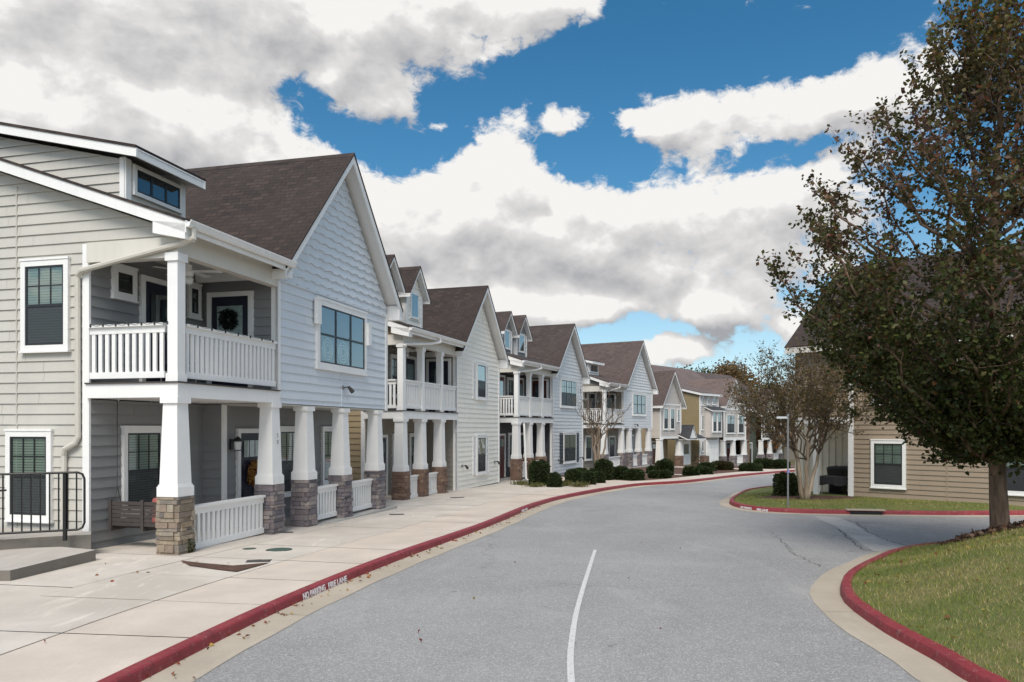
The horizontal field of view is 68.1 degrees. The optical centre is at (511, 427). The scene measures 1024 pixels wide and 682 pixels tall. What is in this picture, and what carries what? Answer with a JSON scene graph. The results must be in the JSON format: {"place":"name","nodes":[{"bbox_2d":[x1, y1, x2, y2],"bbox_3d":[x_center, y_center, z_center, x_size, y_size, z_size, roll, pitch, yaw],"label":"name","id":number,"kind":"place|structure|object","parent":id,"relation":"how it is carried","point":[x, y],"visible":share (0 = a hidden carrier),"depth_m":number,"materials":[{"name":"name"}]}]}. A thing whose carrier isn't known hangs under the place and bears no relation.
{"place":"outdoors","nodes":[
{"label":"outdoors","id":0,"kind":"place"},
{"bbox_2d":[0,483,611,654],"bbox_3d":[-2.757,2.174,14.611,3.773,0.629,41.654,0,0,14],"label":"apron","id":1,"kind":"object","parent":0,"point":[69,609],"visible":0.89,"depth_m":10.55,"materials":[{"name":"concrete"}]},
{"bbox_2d":[181,560,268,570],"bbox_3d":[-4.660,2.119,11.739,1.504,0.016,0.860,0,0,15],"label":"mulch bed","id":2,"kind":"object","parent":1,"relation":"on","point":[226,567],"visible":1,"depth_m":11.66,"materials":[{"name":"brown wood"}]},
{"bbox_2d":[0,481,527,605],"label":"apron","id":3,"kind":"object","parent":1,"relation":"on","point":[133,558],"visible":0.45,"depth_m":12.53,"materials":[{"name":"concrete"}]},
{"bbox_2d":[0,528,95,580],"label":"concrete step","id":4,"kind":"object","parent":3,"relation":"on","point":[24,555],"visible":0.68,"depth_m":12.04,"materials":[{"name":"beige concrete"}]},
{"bbox_2d":[0,471,85,540],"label":"iron railing","id":5,"kind":"object","parent":4,"relation":"on","point":[65,529],"visible":1,"depth_m":12.45,"materials":[{"name":"black metal"}]},
{"bbox_2d":[527,459,550,485],"bbox_3d":[1.151,1.917,32.304,0.924,1.250,0.928,0,0,-20],"label":"shrub","id":6,"kind":"object","parent":1,"relation":"on","point":[539,470],"visible":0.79,"depth_m":32.02,"materials":[{"name":"green plant"}]},
{"bbox_2d":[546,472,562,486],"bbox_3d":[1.752,2.160,31.196,0.702,0.739,0.694,0,0,29],"label":"shrub","id":7,"kind":"object","parent":1,"relation":"on","point":[554,479],"visible":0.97,"depth_m":31.01,"materials":[{"name":"green plant"}]},
{"bbox_2d":[564,468,582,482],"bbox_3d":[2.863,2.200,34.607,0.989,0.748,0.992,0,0,-3],"label":"shrub","id":8,"kind":"object","parent":1,"relation":"on","point":[573,474],"visible":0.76,"depth_m":34.28,"materials":[{"name":"green plant"}]},
{"bbox_2d":[581,470,596,484],"bbox_3d":[3.329,2.196,32.952,0.685,0.697,0.700,0,0,-5],"label":"shrub","id":9,"kind":"object","parent":1,"relation":"on","point":[589,477],"visible":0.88,"depth_m":32.74,"materials":[{"name":"green plant"}]},
{"bbox_2d":[595,471,605,482],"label":"shrub","id":10,"kind":"object","parent":1,"relation":"on","point":[600,476],"visible":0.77,"depth_m":33.89,"materials":[{"name":"green plant"}]},
{"bbox_2d":[0,468,794,681],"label":"pavement","id":11,"kind":"structure","parent":0,"point":[86,656],"depth_m":8.79,"materials":[{"name":"concrete"}]},
{"bbox_2d":[0,0,1023,400],"label":"sky","id":12,"kind":"structure","parent":0,"point":[616,170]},
{"bbox_2d":[193,472,1023,681],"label":"road","id":13,"kind":"structure","parent":0,"point":[722,594],"depth_m":9.35,"materials":[{"name":"grey asphalt"}]},
{"bbox_2d":[141,472,792,681],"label":"street gutter","id":14,"kind":"object","parent":13,"relation":"on","point":[199,664],"visible":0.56,"depth_m":9.07,"materials":[{"name":"concrete"}]},
{"bbox_2d":[149,506,539,677],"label":"fallen leaves","id":15,"kind":"object","parent":14,"relation":"on","point":[211,644],"visible":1,"depth_m":10.27,"materials":[{"name":"brown plant"}]},
{"bbox_2d":[567,550,596,681],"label":"road marking","id":16,"kind":"object","parent":13,"relation":"on","point":[570,664],"visible":1,"depth_m":8.24,"materials":[{"name":"paint"}]},
{"bbox_2d":[815,516,903,550],"bbox_3d":[7.699,2.321,17.124,0.762,0.101,6.705,0,0,12],"label":"road patch","id":17,"kind":"object","parent":13,"relation":"on","point":[870,541],"visible":0.86,"depth_m":16.23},
{"bbox_2d":[720,491,1023,516],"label":"verge gutter","id":18,"kind":"object","parent":13,"relation":"on","point":[724,502],"visible":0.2,"depth_m":20.71,"materials":[{"name":"concrete"}]},
{"bbox_2d":[810,547,966,681],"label":"island gutter","id":19,"kind":"object","parent":13,"relation":"on","point":[827,599],"visible":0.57,"depth_m":8.13,"materials":[{"name":"concrete"}]},
{"bbox_2d":[562,465,794,480],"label":"mulch bed","id":20,"kind":"object","parent":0,"point":[677,470],"visible":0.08,"depth_m":46.81,"materials":[{"name":"brown wood"}]},
{"bbox_2d":[571,374,629,462],"bbox_3d":[4.608,-0.073,39.489,3.090,5.630,4.067,0,0,-19],"label":"bare tree","id":21,"kind":"object","parent":20,"relation":"on","point":[596,437],"visible":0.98,"depth_m":39.18,"materials":[{"name":"beige plant"}]},
{"bbox_2d":[594,458,613,479],"bbox_3d":[4.473,2.033,36.761,0.957,1.189,0.955,0,0,19],"label":"shrub","id":22,"kind":"object","parent":20,"relation":"on","point":[606,466],"visible":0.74,"depth_m":36.47,"materials":[{"name":"green plant"}]},
{"bbox_2d":[613,465,627,479],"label":"shrub","id":23,"kind":"object","parent":20,"relation":"on","point":[618,471],"visible":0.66,"depth_m":37.41,"materials":[{"name":"green plant"}]},
{"bbox_2d":[622,468,645,480],"bbox_3d":[5.917,2.283,36.777,1.011,0.681,1.006,0,0,-44],"label":"shrub","id":24,"kind":"object","parent":20,"relation":"on","point":[635,474],"visible":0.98,"depth_m":36.51,"materials":[{"name":"green plant"}]},
{"bbox_2d":[647,469,659,478],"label":"shrub","id":25,"kind":"object","parent":20,"relation":"on","point":[653,474],"visible":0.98,"depth_m":38.42,"materials":[{"name":"green plant"}]},
{"bbox_2d":[654,458,673,474],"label":"shrub","id":26,"kind":"object","parent":20,"relation":"on","point":[665,463],"visible":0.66,"depth_m":41.76,"materials":[{"name":"green plant"}]},
{"bbox_2d":[658,469,671,478],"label":"shrub","id":27,"kind":"object","parent":20,"relation":"on","point":[665,474],"visible":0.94,"depth_m":38.39,"materials":[{"name":"green plant"}]},
{"bbox_2d":[682,466,699,475],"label":"shrub","id":28,"kind":"object","parent":20,"relation":"on","point":[690,470],"visible":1,"depth_m":41.12,"materials":[{"name":"green plant"}]},
{"bbox_2d":[698,466,713,474],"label":"shrub","id":29,"kind":"object","parent":20,"relation":"on","point":[705,470],"visible":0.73,"depth_m":42.29,"materials":[{"name":"green plant"}]},
{"bbox_2d":[711,460,734,469],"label":"shrub","id":30,"kind":"object","parent":20,"relation":"on","point":[725,465],"visible":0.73,"depth_m":48.78,"materials":[{"name":"green plant"}]},
{"bbox_2d":[738,462,763,471],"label":"shrub","id":31,"kind":"object","parent":20,"relation":"on","point":[751,466],"visible":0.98,"depth_m":46.50,"materials":[{"name":"green plant"}]},
{"bbox_2d":[753,458,773,468],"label":"shrub","id":32,"kind":"object","parent":20,"relation":"on","point":[766,463],"visible":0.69,"depth_m":51.34,"materials":[{"name":"green plant"}]},
{"bbox_2d":[772,459,790,468],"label":"shrub","id":33,"kind":"object","parent":20,"relation":"on","point":[779,463],"visible":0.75,"depth_m":51.36,"materials":[{"name":"green plant"}]},
{"bbox_2d":[826,466,847,492],"bbox_3d":[11.322,1.853,26.338,0.580,1.047,0.607,0,0,45],"label":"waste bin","id":34,"kind":"object","parent":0,"point":[838,470],"visible":0.52,"depth_m":26.17,"materials":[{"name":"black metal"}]},
{"bbox_2d":[734,486,1023,510],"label":"verge","id":35,"kind":"structure","parent":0,"point":[770,490],"depth_m":21.91,"materials":[{"name":"green plant"}]},
{"bbox_2d":[777,414,788,506],"bbox_3d":[7.748,1.037,21.665,0.356,2.860,0.072,0,0,0],"label":"street lamp","id":36,"kind":"object","parent":35,"relation":"on","point":[783,417],"visible":0.88,"depth_m":21.65,"materials":[{"name":"metal"}]},
{"bbox_2d":[760,495,855,499],"bbox_3d":[9.581,2.247,24.155,3.681,0.150,2.066,0,0,0],"label":"mulch bed","id":37,"kind":"object","parent":35,"relation":"on","point":[819,497],"visible":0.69,"depth_m":23.84,"materials":[{"name":"brown soil"}]},
{"bbox_2d":[771,471,798,495],"bbox_3d":[8.942,1.844,24.682,0.826,0.895,0.805,0,0,-10],"label":"shrub","id":38,"kind":"object","parent":37,"relation":"on","point":[779,486],"visible":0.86,"depth_m":24.44,"materials":[{"name":"green plant"}]},
{"bbox_2d":[720,338,879,499],"bbox_3d":[8.956,-0.398,23.217,5.189,5.472,4.972,0,0,0],"label":"crape myrtle","id":39,"kind":"object","parent":37,"relation":"on","point":[814,400],"visible":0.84,"depth_m":22.81,"materials":[{"name":"beige plant"}]},
{"bbox_2d":[784,242,1023,505],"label":"apartment building","id":40,"kind":"structure","parent":35,"relation":"on","point":[878,461],"depth_m":24.12,"materials":[{"name":"beige"}]},
{"bbox_2d":[870,439,906,489],"bbox_3d":[11.902,1.147,23.978,1.080,1.575,0.100,0,0,45],"label":"window","id":41,"kind":"structure","parent":40,"relation":"in","point":[888,456],"depth_m":23.96,"materials":[{"name":"white glass"}]},
{"bbox_2d":[1006,460,1023,495],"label":"window","id":42,"kind":"structure","parent":40,"relation":"in","point":[1017,489],"depth_m":21.57,"materials":[{"name":"white paint"}]},
{"bbox_2d":[848,527,1023,681],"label":"lawn","id":43,"kind":"structure","parent":0,"point":[970,601],"depth_m":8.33,"materials":[{"name":"green plant"}]},
{"bbox_2d":[756,0,1023,528],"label":"tree","id":44,"kind":"object","parent":43,"relation":"on","point":[963,411],"visible":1,"depth_m":12.42,"materials":[{"name":"green plant"}]},
{"bbox_2d":[864,524,1023,638],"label":"fallen leaves","id":45,"kind":"object","parent":43,"relation":"on","point":[946,615],"visible":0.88,"depth_m":10.38,"materials":[{"name":"brown plant"}]},
{"bbox_2d":[938,520,1023,544],"bbox_3d":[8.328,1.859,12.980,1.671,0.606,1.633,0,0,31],"label":"mulch bed","id":46,"kind":"object","parent":43,"relation":"on","point":[1018,526],"visible":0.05,"depth_m":12.42,"materials":[{"name":"brown plant"}]},
{"bbox_3d":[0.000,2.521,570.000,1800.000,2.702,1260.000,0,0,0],"label":"ground","id":47,"kind":"structure","parent":0,"visible":0},
{"bbox_2d":[0,122,402,555],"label":"townhouse","id":48,"kind":"structure","parent":47,"relation":"on","point":[93,230],"depth_m":14.35,"materials":[{"name":"beige"}]},
{"bbox_2d":[4,429,54,523],"bbox_3d":[-8.704,0.863,13.656,1.050,1.685,0.100,0,0,14],"label":"window","id":49,"kind":"structure","parent":48,"relation":"in","point":[34,448],"depth_m":13.64,"materials":[{"name":"white paint"}]},
{"bbox_2d":[18,256,71,353],"bbox_3d":[-8.360,-2.192,13.569,1.080,1.695,0.100,0,0,14],"label":"window","id":50,"kind":"structure","parent":48,"relation":"in","point":[45,287],"depth_m":13.56,"materials":[{"name":"white paint"}]},
{"bbox_2d":[110,263,138,303],"bbox_3d":[-7.219,-2.694,14.119,0.100,0.659,0.630,0,0,14],"label":"window","id":51,"kind":"structure","parent":48,"relation":"in","point":[124,277],"depth_m":14.09,"materials":[{"name":"white paint"}]},
{"bbox_2d":[108,399,156,530],"bbox_3d":[-6.516,0.665,13.718,1.495,2.370,0.500,0,0,14],"label":"porch swing","id":52,"kind":"object","parent":48,"relation":"hanging from","point":[137,514],"visible":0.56,"depth_m":13.57,"materials":[{"name":"brown wood"}]},
{"bbox_2d":[120,426,161,517],"bbox_3d":[-7.096,0.818,14.599,0.100,1.715,1.120,0,0,14],"label":"window","id":53,"kind":"structure","parent":48,"relation":"in","point":[141,445],"depth_m":14.50,"materials":[{"name":"glass"}]},
{"bbox_2d":[139,274,166,381],"bbox_3d":[-6.968,-1.870,15.102,0.100,2.140,1.200,0,0,14],"label":"door","id":54,"kind":"structure","parent":48,"relation":"in","point":[152,291],"depth_m":14.81,"materials":[{"name":"blue paint"}]},
{"bbox_2d":[89,321,273,341],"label":"string lights","id":55,"kind":"object","parent":48,"relation":"attached to","point":[128,323],"visible":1,"depth_m":13.28,"materials":[{"name":"black plastic"}]},
{"bbox_2d":[152,261,222,284],"bbox_3d":[-6.164,-3.000,14.492,1.226,0.550,1.166,0,0,14],"label":"ceiling fan","id":56,"kind":"object","parent":48,"relation":"hanging from","point":[190,272],"visible":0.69,"depth_m":14.42,"materials":[{"name":"white paint"}]},
{"bbox_2d":[185,282,202,320],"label":"window","id":57,"kind":"structure","parent":48,"relation":"in","point":[194,291],"depth_m":16.05,"materials":[{"name":"white paint"}]},
{"bbox_2d":[217,308,237,330],"bbox_3d":[-6.043,-2.305,16.089,0.525,0.505,0.264,0,0,14],"label":"wreath","id":58,"kind":"object","parent":48,"relation":"attached to","point":[231,315],"visible":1,"depth_m":16.07,"materials":[{"name":"green plant"}]},
{"bbox_2d":[207,290,253,387],"bbox_3d":[-6.015,-1.850,16.170,1.100,2.100,0.100,0,0,14],"label":"door","id":59,"kind":"structure","parent":48,"relation":"in","point":[242,302],"depth_m":16.14,"materials":[{"name":"blue paint"}]},
{"bbox_2d":[230,437,242,450],"bbox_3d":[-5.991,0.345,16.484,0.270,0.310,0.200,0,0,14],"label":"wall lamp","id":60,"kind":"object","parent":48,"relation":"attached to","point":[237,442],"visible":1,"depth_m":16.44,"materials":[{"name":"white glass"}]},
{"bbox_2d":[235,429,258,526],"bbox_3d":[-5.927,1.100,17.241,0.100,2.160,1.100,0,0,14],"label":"door","id":61,"kind":"structure","parent":48,"relation":"in","point":[250,437],"depth_m":16.99,"materials":[{"name":"blue paint"}]},
{"bbox_2d":[246,460,257,485],"bbox_3d":[-5.820,1.052,17.253,0.244,0.697,0.650,0,0,14],"label":"wreath","id":62,"kind":"object","parent":48,"relation":"attached to","point":[251,470],"visible":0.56,"depth_m":17.10,"materials":[{"name":"orange plant"}]},
{"bbox_2d":[280,426,294,497],"bbox_3d":[-5.528,0.833,18.806,0.100,1.745,1.090,0,0,14],"label":"window","id":63,"kind":"structure","parent":48,"relation":"in","point":[287,433],"depth_m":18.70,"materials":[{"name":"grey glass"}]},
{"bbox_2d":[320,426,331,485],"bbox_3d":[-5.011,0.758,20.832,0.100,1.595,0.910,0,0,14],"label":"window","id":64,"kind":"structure","parent":48,"relation":"in","point":[326,431],"depth_m":20.61,"materials":[{"name":"white glass"}]},
{"bbox_2d":[314,296,367,375],"bbox_3d":[-4.190,-2.208,18.790,0.100,1.687,2.680,0,0,14],"label":"window","id":65,"kind":"structure","parent":48,"relation":"in","point":[346,324],"depth_m":18.75,"materials":[{"name":"white paint"}]},
{"bbox_2d":[348,254,508,499],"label":"townhouse","id":66,"kind":"structure","parent":47,"relation":"on","point":[440,421],"depth_m":28.43,"materials":[{"name":"beige"}]},
{"bbox_2d":[383,435,387,495],"bbox_3d":[-4.523,1.320,25.902,0.100,2.160,1.100,0,0,18],"label":"door","id":67,"kind":"structure","parent":66,"relation":"in","point":[385,437],"depth_m":26.32,"materials":[{"name":"blue paint"}]},
{"bbox_2d":[389,354,396,397],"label":"window","id":68,"kind":"structure","parent":66,"relation":"in","point":[393,358],"depth_m":26.85,"materials":[{"name":"glass"}]},
{"bbox_2d":[408,433,413,474],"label":"window","id":69,"kind":"structure","parent":66,"relation":"in","point":[411,435],"depth_m":28.25,"materials":[{"name":"white paint"}]},
{"bbox_2d":[406,356,416,410],"bbox_3d":[-3.792,-1.620,28.188,0.100,2.080,1.000,0,0,18],"label":"door","id":70,"kind":"structure","parent":66,"relation":"in","point":[411,362],"depth_m":28.27,"materials":[{"name":"blue paint"}]},
{"bbox_2d":[426,358,450,411],"bbox_3d":[-2.828,-1.620,29.190,1.020,2.080,0.100,0,0,18],"label":"door","id":71,"kind":"structure","parent":66,"relation":"in","point":[430,363],"depth_m":29.22,"materials":[{"name":"blue paint"}]},
{"bbox_2d":[472,361,488,400],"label":"window","id":72,"kind":"structure","parent":66,"relation":"in","point":[480,381],"depth_m":31.51,"materials":[{"name":"white paint"}]},
{"bbox_2d":[472,434,488,475],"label":"window","id":73,"kind":"structure","parent":66,"relation":"in","point":[480,461],"depth_m":31.53,"materials":[{"name":"white paint"}]},
{"bbox_2d":[97,470,794,681],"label":"street kerb","id":74,"kind":"structure","parent":47,"relation":"on","point":[146,668],"depth_m":9.39,"materials":[{"name":"red paint"}]},
{"bbox_2d":[496,311,590,480],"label":"townhouse","id":75,"kind":"structure","parent":47,"relation":"on","point":[539,418],"depth_m":40.01,"materials":[{"name":"beige"}]},
{"bbox_2d":[500,375,504,416],"bbox_3d":[-0.564,-1.570,37.393,0.100,2.080,1.000,0,0,24],"label":"door","id":76,"kind":"structure","parent":75,"relation":"in","point":[502,377],"depth_m":37.58,"materials":[{"name":"red paint"}]},
{"bbox_2d":[500,434,505,476],"bbox_3d":[-0.564,1.370,37.393,0.100,2.160,1.100,0,0,24],"label":"door","id":77,"kind":"structure","parent":75,"relation":"in","point":[502,436],"depth_m":37.63,"materials":[{"name":"red paint"}]},
{"bbox_2d":[507,433,511,466],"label":"window","id":78,"kind":"structure","parent":75,"relation":"in","point":[509,434],"depth_m":38.31,"materials":[{"name":"white paint"}]},
{"bbox_2d":[506,377,513,407],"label":"window","id":79,"kind":"structure","parent":75,"relation":"in","point":[510,381],"depth_m":38.47,"materials":[{"name":"white paint"}]},
{"bbox_2d":[531,379,548,417],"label":"door","id":80,"kind":"structure","parent":75,"relation":"in","point":[534,382],"depth_m":40.51,"materials":[{"name":"red paint"}]},
{"bbox_2d":[560,377,576,408],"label":"window","id":81,"kind":"structure","parent":75,"relation":"in","point":[568,387],"depth_m":42.47,"materials":[{"name":"white paint"}]},
{"bbox_2d":[559,432,578,463],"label":"window","id":82,"kind":"structure","parent":75,"relation":"in","point":[568,449],"depth_m":42.63,"materials":[{"name":"white paint"}]},
{"bbox_2d":[581,340,658,468],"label":"townhouse","id":83,"kind":"structure","parent":47,"relation":"on","point":[626,365],"depth_m":52.98,"materials":[{"name":"beige"}]},
{"bbox_2d":[584,435,591,460],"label":"window","id":84,"kind":"structure","parent":83,"relation":"in","point":[588,440],"depth_m":50.94,"materials":[{"name":"white paint"}]},
{"bbox_2d":[587,392,595,423],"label":"door","id":85,"kind":"structure","parent":83,"relation":"in","point":[592,395],"depth_m":51.49,"materials":[{"name":"black paint"}]},
{"bbox_2d":[601,393,615,423],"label":"door","id":86,"kind":"structure","parent":83,"relation":"in","point":[613,396],"depth_m":52.04,"materials":[{"name":"black paint"}]},
{"bbox_2d":[608,436,614,456],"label":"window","id":87,"kind":"structure","parent":83,"relation":"in","point":[611,439],"depth_m":53.12,"materials":[{"name":"white paint"}]},
{"bbox_2d":[632,392,646,415],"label":"window","id":88,"kind":"structure","parent":83,"relation":"in","point":[638,399],"depth_m":54.09,"materials":[{"name":"white paint"}]},
{"bbox_2d":[641,370,705,465],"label":"townhouse","id":89,"kind":"structure","parent":47,"relation":"on","point":[669,403],"depth_m":65.69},
{"bbox_2d":[663,407,668,429],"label":"window","id":90,"kind":"structure","parent":89,"relation":"in","point":[665,410],"depth_m":64.72,"materials":[{"name":"white glass"}]},
{"bbox_2d":[670,408,674,429],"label":"window","id":91,"kind":"structure","parent":89,"relation":"in","point":[672,410],"depth_m":65.66,"materials":[{"name":"white glass"}]},
{"bbox_2d":[683,440,690,464],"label":"door","id":92,"kind":"structure","parent":89,"relation":"in","point":[686,444],"depth_m":69.07,"materials":[{"name":"white paint"}]},
{"bbox_2d":[667,385,725,465],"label":"townhouse","id":93,"kind":"structure","parent":47,"relation":"on","point":[702,413],"depth_m":70.77,"materials":[{"name":"yellow"}]},
{"bbox_2d":[706,440,717,461],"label":"garage door","id":94,"kind":"structure","parent":93,"relation":"in","point":[711,445],"depth_m":71.77,"materials":[{"name":"white paint"}]},
{"bbox_2d":[712,411,716,432],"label":"window","id":95,"kind":"structure","parent":93,"relation":"in","point":[714,414],"depth_m":71.02,"materials":[{"name":"white glass"}]},
{"bbox_2d":[717,412,721,432],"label":"window","id":96,"kind":"structure","parent":93,"relation":"in","point":[719,414],"depth_m":71.84,"materials":[{"name":"white glass"}]},
{"bbox_2d":[651,365,754,465],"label":"townhouse","id":97,"kind":"structure","parent":47,"relation":"on","point":[733,429],"depth_m":76.43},
{"bbox_2d":[726,414,734,433],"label":"window","id":98,"kind":"structure","parent":97,"relation":"in","point":[730,423],"depth_m":75.08,"materials":[{"name":"white glass"}]},
{"bbox_2d":[738,414,743,433],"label":"window","id":99,"kind":"structure","parent":97,"relation":"in","point":[740,424],"depth_m":76.95,"materials":[{"name":"white paint"}]},
{"bbox_2d":[703,355,766,388],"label":"tree","id":100,"kind":"object","parent":47,"relation":"on","point":[730,369],"visible":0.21,"depth_m":121.98,"materials":[{"name":"brown plant"}]},
{"bbox_2d":[694,371,787,462],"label":"townhouse","id":101,"kind":"structure","parent":47,"relation":"on","point":[755,452],"depth_m":83.62,"materials":[{"name":"beige"}]},
{"bbox_2d":[756,422,791,457],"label":"orange tree","id":102,"kind":"object","parent":47,"relation":"on","point":[766,445],"visible":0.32,"depth_m":83.91,"materials":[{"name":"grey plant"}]},
{"bbox_2d":[782,385,794,459],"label":"townhouse","id":103,"kind":"structure","parent":47,"relation":"on","point":[791,455],"depth_m":90.29,"materials":[{"name":"beige"}]},
{"bbox_2d":[729,485,1023,514],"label":"verge kerb","id":104,"kind":"structure","parent":47,"relation":"on","point":[733,502],"depth_m":20.79,"materials":[{"name":"red paint"}]},
{"bbox_2d":[844,508,885,514],"bbox_3d":[9.669,2.331,20.755,0.999,0.200,0.250,0,0,10],"label":"storm drain","id":105,"kind":"object","parent":104,"relation":"in","point":[868,513],"visible":0.82,"depth_m":20.65,"materials":[{"name":"concrete"}]},
{"bbox_2d":[840,541,1010,681],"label":"island kerb","id":106,"kind":"structure","parent":47,"relation":"on","point":[962,667],"depth_m":7.53,"materials":[{"name":"red paint"}]},
{"bbox_3d":[11.085,2.015,25.627,1.240,0.731,0.760,0,0,45],"label":"table","id":107,"kind":"object","parent":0,"visible":0},
{"bbox_2d":[819,475,847,485],"bbox_3d":[11.085,1.797,25.627,1.331,0.306,0.848,0,0,45],"label":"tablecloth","id":108,"kind":"object","parent":107,"relation":"on","point":[835,480],"visible":0.67,"depth_m":25.42,"materials":[{"name":"black fabric"}]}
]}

